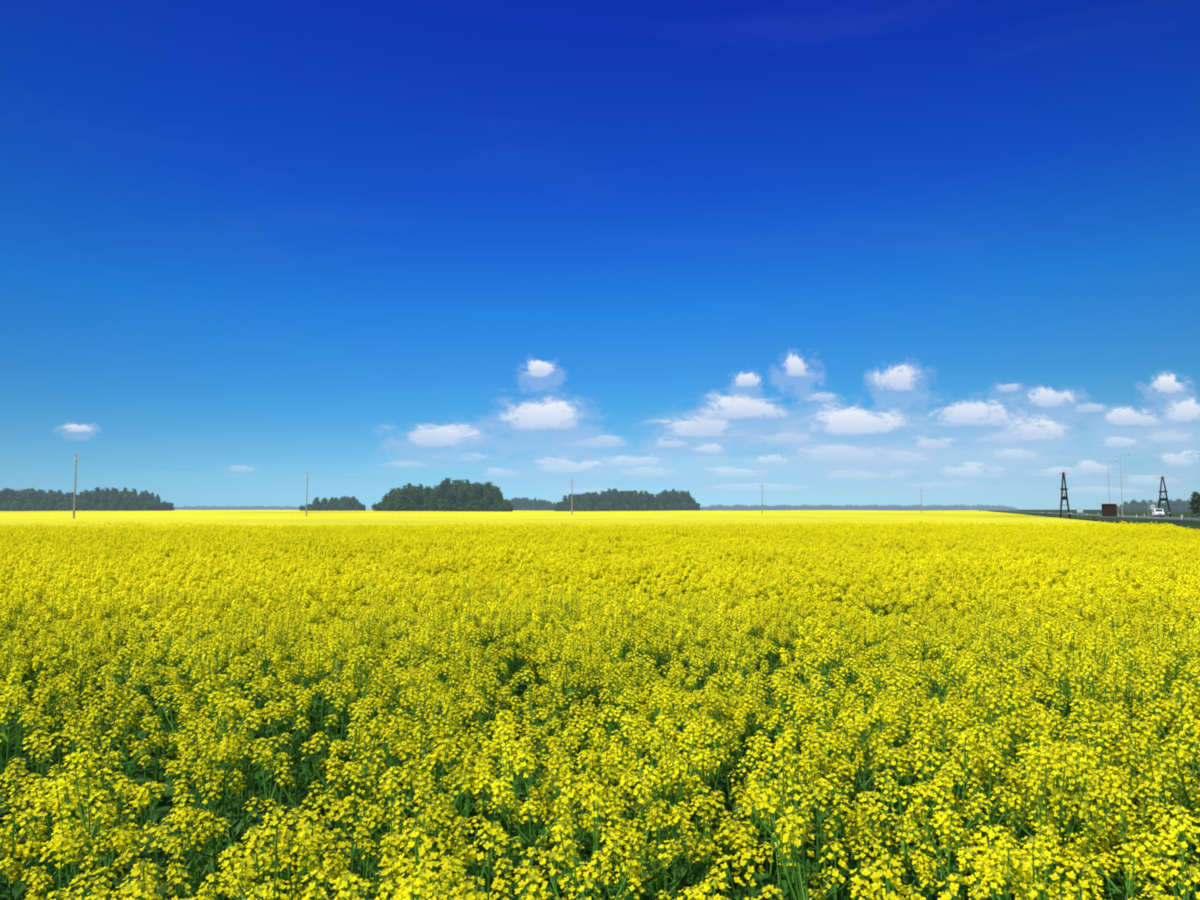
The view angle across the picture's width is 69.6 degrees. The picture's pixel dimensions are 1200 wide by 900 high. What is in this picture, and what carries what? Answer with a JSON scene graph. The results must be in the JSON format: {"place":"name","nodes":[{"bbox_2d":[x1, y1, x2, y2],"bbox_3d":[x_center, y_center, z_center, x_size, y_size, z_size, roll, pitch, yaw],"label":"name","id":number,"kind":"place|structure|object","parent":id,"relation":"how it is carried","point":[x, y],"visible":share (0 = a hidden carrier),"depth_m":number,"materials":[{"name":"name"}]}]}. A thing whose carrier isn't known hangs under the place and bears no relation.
{"place":"outdoors","nodes":[
{"label":"outdoors","id":0,"kind":"place"},
{"bbox_2d":[63,424,93,431],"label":"cloud","id":1,"kind":"structure","parent":0,"point":[76,428],"depth_m":9225.00,"materials":[{"name":"white"}]},
{"bbox_2d":[408,425,479,446],"bbox_3d":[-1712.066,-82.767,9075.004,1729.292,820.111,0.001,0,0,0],"label":"cloud","id":2,"kind":"structure","parent":0,"point":[437,436],"depth_m":9075.00,"materials":[{"name":"white"}]},
{"bbox_2d":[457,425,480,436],"bbox_3d":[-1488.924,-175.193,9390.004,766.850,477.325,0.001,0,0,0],"label":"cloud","id":3,"kind":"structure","parent":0,"point":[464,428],"depth_m":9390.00,"materials":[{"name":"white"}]},
{"bbox_2d":[488,396,585,431],"bbox_3d":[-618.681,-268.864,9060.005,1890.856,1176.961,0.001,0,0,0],"label":"cloud","id":4,"kind":"structure","parent":0,"point":[548,413],"depth_m":9060.00,"materials":[{"name":"white"}]},
{"bbox_2d":[524,360,554,377],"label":"cloud","id":5,"kind":"structure","parent":0,"point":[538,369],"depth_m":9000.00,"materials":[{"name":"white"}]},
{"bbox_2d":[0,510,1127,527],"bbox_3d":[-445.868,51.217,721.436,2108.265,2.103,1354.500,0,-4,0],"label":"rape field","id":6,"kind":"structure","parent":0,"point":[271,517],"depth_m":134.85,"materials":[{"name":"yellow plant"}]},
{"bbox_2d":[72,452,78,518],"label":"utility pole","id":7,"kind":"object","parent":6,"relation":"on","point":[73,510],"visible":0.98,"depth_m":121.27,"materials":[{"name":"concrete"}]},
{"bbox_2d":[305,469,309,515],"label":"utility pole","id":8,"kind":"object","parent":6,"relation":"on","point":[306,492],"visible":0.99,"depth_m":154.19,"materials":[{"name":"concrete"}]},
{"bbox_2d":[538,458,597,472],"bbox_3d":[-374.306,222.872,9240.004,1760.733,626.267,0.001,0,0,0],"label":"cloud","id":9,"kind":"structure","parent":0,"point":[561,466],"depth_m":9240.00,"materials":[{"name":"white"}]},
{"bbox_2d":[0,568,1199,899],"bbox_3d":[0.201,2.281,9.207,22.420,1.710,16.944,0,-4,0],"label":"rape field","id":10,"kind":"structure","parent":0,"point":[1100,800],"depth_m":4.89,"materials":[{"name":"yellow plant"}]},
{"bbox_2d":[0,519,1199,808],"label":"rape field","id":11,"kind":"structure","parent":0,"point":[876,561],"depth_m":19.09,"materials":[{"name":"yellow plant"}]},
{"bbox_2d":[0,0,1199,509],"label":"sky","id":12,"kind":"structure","parent":0,"point":[258,237],"materials":[{"name":"blue"}]},
{"bbox_2d":[609,456,654,465],"bbox_3d":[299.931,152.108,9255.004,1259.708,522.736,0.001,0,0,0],"label":"cloud","id":13,"kind":"structure","parent":0,"point":[623,460],"depth_m":9255.00,"materials":[{"name":"white"}]},
{"bbox_2d":[655,439,684,446],"bbox_3d":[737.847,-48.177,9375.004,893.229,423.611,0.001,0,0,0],"label":"cloud","id":14,"kind":"structure","parent":0,"point":[661,443],"depth_m":9375.00,"materials":[{"name":"white"}]},
{"bbox_2d":[651,416,744,437],"bbox_3d":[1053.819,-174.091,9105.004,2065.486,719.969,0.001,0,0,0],"label":"cloud","id":15,"kind":"structure","parent":0,"point":[706,427],"depth_m":9105.00,"materials":[{"name":"white"}]},
{"bbox_2d":[692,443,722,453],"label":"cloud","id":16,"kind":"structure","parent":0,"point":[715,448],"depth_m":9270.00,"materials":[{"name":"white"}]},
{"bbox_2d":[699,393,789,419],"bbox_3d":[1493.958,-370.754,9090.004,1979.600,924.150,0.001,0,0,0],"label":"cloud","id":17,"kind":"structure","parent":0,"point":[736,407],"depth_m":9090.00,"materials":[{"name":"white"}]},
{"bbox_2d":[734,372,760,386],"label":"cloud","id":18,"kind":"structure","parent":0,"point":[746,380],"depth_m":9030.00,"materials":[{"name":"white"}]},
{"bbox_2d":[760,457,785,463],"bbox_3d":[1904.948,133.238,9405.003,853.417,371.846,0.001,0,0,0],"label":"cloud","id":19,"kind":"structure","parent":0,"point":[775,460],"depth_m":9405.00,"materials":[{"name":"white"}]},
{"bbox_2d":[773,435,804,442],"bbox_3d":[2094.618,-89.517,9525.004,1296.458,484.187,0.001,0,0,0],"label":"cloud","id":20,"kind":"structure","parent":0,"point":[789,438],"depth_m":9525.00,"materials":[{"name":"white"}]},
{"bbox_2d":[782,353,813,377],"bbox_3d":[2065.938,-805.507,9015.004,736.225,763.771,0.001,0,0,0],"label":"cloud","id":21,"kind":"structure","parent":0,"point":[795,365],"depth_m":9015.00,"materials":[{"name":"white"}]},
{"bbox_2d":[808,393,832,401],"bbox_3d":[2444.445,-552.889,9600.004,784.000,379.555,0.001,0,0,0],"label":"cloud","id":22,"kind":"structure","parent":0,"point":[822,398],"depth_m":9600.00,"materials":[{"name":"white"}]},
{"bbox_2d":[803,446,875,462],"bbox_3d":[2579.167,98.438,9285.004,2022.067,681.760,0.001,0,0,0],"label":"cloud","id":23,"kind":"structure","parent":0,"point":[842,454],"depth_m":9285.00,"materials":[{"name":"white"}]},
{"bbox_2d":[798,402,916,436],"bbox_3d":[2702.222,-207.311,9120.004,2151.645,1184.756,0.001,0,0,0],"label":"cloud","id":24,"kind":"structure","parent":0,"point":[850,422],"depth_m":9120.00,"materials":[{"name":"white"}]},
{"bbox_2d":[866,364,920,390],"bbox_3d":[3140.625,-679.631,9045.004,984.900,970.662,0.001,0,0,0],"label":"cloud","id":25,"kind":"structure","parent":0,"point":[900,378],"depth_m":9045.00,"materials":[{"name":"white"}]},
{"bbox_2d":[916,437,954,448],"bbox_3d":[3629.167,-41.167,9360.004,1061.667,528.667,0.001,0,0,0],"label":"cloud","id":26,"kind":"structure","parent":0,"point":[930,443],"depth_m":9360.00,"materials":[{"name":"white"}]},
{"bbox_2d":[701,510,1199,526],"bbox_3d":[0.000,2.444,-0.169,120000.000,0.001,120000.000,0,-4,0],"label":"ground","id":27,"kind":"structure","parent":0,"point":[1184,512],"depth_m":1123.99,"materials":[{"name":"green plant"}]},
{"bbox_2d":[1077,508,1082,512],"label":"road sign","id":28,"kind":"object","parent":27,"relation":"on","point":[1079,510],"visible":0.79,"depth_m":225.40,"materials":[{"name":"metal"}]},
{"bbox_2d":[944,463,998,477],"bbox_3d":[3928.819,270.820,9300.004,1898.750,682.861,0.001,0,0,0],"label":"cloud","id":29,"kind":"structure","parent":0,"point":[970,471],"depth_m":9300.00,"materials":[{"name":"white"}]},
{"bbox_2d":[927,400,1017,427],"bbox_3d":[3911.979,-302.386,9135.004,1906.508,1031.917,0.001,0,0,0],"label":"cloud","id":30,"kind":"structure","parent":0,"point":[971,414],"depth_m":9135.00,"materials":[{"name":"white"}]},
{"bbox_2d":[999,384,1018,391],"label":"cloud","id":31,"kind":"structure","parent":0,"point":[1007,388],"depth_m":9615.00,"materials":[{"name":"white"}]},
{"bbox_2d":[997,450,1032,458],"bbox_3d":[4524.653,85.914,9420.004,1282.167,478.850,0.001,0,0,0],"label":"cloud","id":32,"kind":"structure","parent":0,"point":[1011,454],"depth_m":9420.00,"materials":[{"name":"white"}]},
{"bbox_2d":[1002,412,1070,441],"bbox_3d":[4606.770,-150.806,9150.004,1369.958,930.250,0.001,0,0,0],"label":"cloud","id":33,"kind":"structure","parent":0,"point":[1047,430],"depth_m":9150.00,"materials":[{"name":"white"}]},
{"bbox_2d":[1024,386,1075,407],"bbox_3d":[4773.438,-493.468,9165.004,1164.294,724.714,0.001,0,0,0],"label":"cloud","id":34,"kind":"structure","parent":0,"point":[1043,397],"depth_m":9165.00,"materials":[{"name":"white"}]},
{"bbox_2d":[978,510,1199,530],"bbox_3d":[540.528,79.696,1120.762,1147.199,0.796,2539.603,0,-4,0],"label":"road embankment","id":35,"kind":"structure","parent":0,"point":[1188,519],"depth_m":233.98,"materials":[{"name":"plant"}]},
{"bbox_2d":[1058,472,1070,517],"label":"pylon","id":36,"kind":"object","parent":35,"relation":"on","point":[1064,497],"visible":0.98,"depth_m":227.67,"materials":[{"name":"black metal"}]},
{"bbox_2d":[83,452,1185,490],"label":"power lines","id":37,"kind":"object","parent":36,"relation":"attached to","point":[542,478],"visible":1,"depth_m":178.82,"materials":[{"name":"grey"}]},
{"bbox_2d":[1108,461,1117,503],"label":"street light","id":38,"kind":"object","parent":35,"relation":"on","point":[1108,482],"visible":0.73,"depth_m":245.92,"materials":[{"name":"metal"}]},
{"bbox_2d":[1120,454,1130,516],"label":"street light","id":39,"kind":"object","parent":35,"relation":"on","point":[1121,486],"visible":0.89,"depth_m":231.71,"materials":[{"name":"metal"}]},
{"bbox_2d":[1148,502,1157,515],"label":"road sign","id":40,"kind":"object","parent":35,"relation":"on","point":[1152,506],"visible":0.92,"depth_m":249.41,"materials":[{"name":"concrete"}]},
{"bbox_2d":[1152,509,1164,516],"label":"car","id":41,"kind":"object","parent":35,"relation":"on","point":[1157,512],"visible":1,"depth_m":225.87,"materials":[{"name":"white paint"}]},
{"bbox_2d":[1158,476,1171,516],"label":"pylon","id":42,"kind":"object","parent":35,"relation":"on","point":[1163,498],"visible":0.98,"depth_m":251.55,"materials":[{"name":"black metal"}]},
{"bbox_2d":[1188,491,1199,517],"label":"roadside tree","id":43,"kind":"object","parent":35,"relation":"on","point":[1195,501],"visible":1,"depth_m":214.20,"materials":[{"name":"green plant"}]},
{"bbox_2d":[1077,404,1102,411],"bbox_3d":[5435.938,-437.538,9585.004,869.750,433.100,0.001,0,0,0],"label":"cloud","id":44,"kind":"structure","parent":0,"point":[1094,408],"depth_m":9585.00,"materials":[{"name":"white"}]},
{"bbox_2d":[1078,461,1107,472],"bbox_3d":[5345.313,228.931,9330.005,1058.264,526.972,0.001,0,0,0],"label":"cloud","id":45,"kind":"structure","parent":0,"point":[1088,466],"depth_m":9330.00,"materials":[{"name":"white"}]},
{"bbox_2d":[1101,502,1118,516],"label":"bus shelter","id":46,"kind":"object","parent":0,"point":[1109,510],"visible":0.96,"depth_m":234.61,"materials":[{"name":"brick"}]},
{"bbox_2d":[1107,438,1133,446],"bbox_3d":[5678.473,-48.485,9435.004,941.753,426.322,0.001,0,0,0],"label":"cloud","id":47,"kind":"structure","parent":0,"point":[1118,442],"depth_m":9435.00,"materials":[{"name":"white"}]},
{"bbox_2d":[1104,407,1163,426],"bbox_3d":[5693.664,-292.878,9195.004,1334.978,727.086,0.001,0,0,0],"label":"cloud","id":48,"kind":"structure","parent":0,"point":[1121,416],"depth_m":9195.00,"materials":[{"name":"white"}]},
{"bbox_2d":[1147,373,1187,393],"bbox_3d":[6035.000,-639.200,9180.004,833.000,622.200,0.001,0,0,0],"label":"cloud","id":49,"kind":"structure","parent":0,"point":[1165,383],"depth_m":9180.00,"materials":[{"name":"white"}]},
{"bbox_2d":[1150,434,1185,442],"bbox_3d":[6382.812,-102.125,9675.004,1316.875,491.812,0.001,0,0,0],"label":"cloud","id":50,"kind":"structure","parent":0,"point":[1162,438],"depth_m":9675.00,"materials":[{"name":"white"}]},
{"bbox_2d":[1162,451,1197,466],"bbox_3d":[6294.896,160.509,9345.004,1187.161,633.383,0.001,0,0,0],"label":"cloud","id":51,"kind":"structure","parent":0,"point":[1172,460],"depth_m":9345.00,"materials":[{"name":"white"}]},
{"bbox_2d":[1161,397,1199,422],"bbox_3d":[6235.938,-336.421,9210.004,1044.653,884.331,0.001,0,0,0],"label":"cloud","id":52,"kind":"structure","parent":0,"point":[1188,410],"depth_m":9210.00,"materials":[{"name":"white"}]}
]}

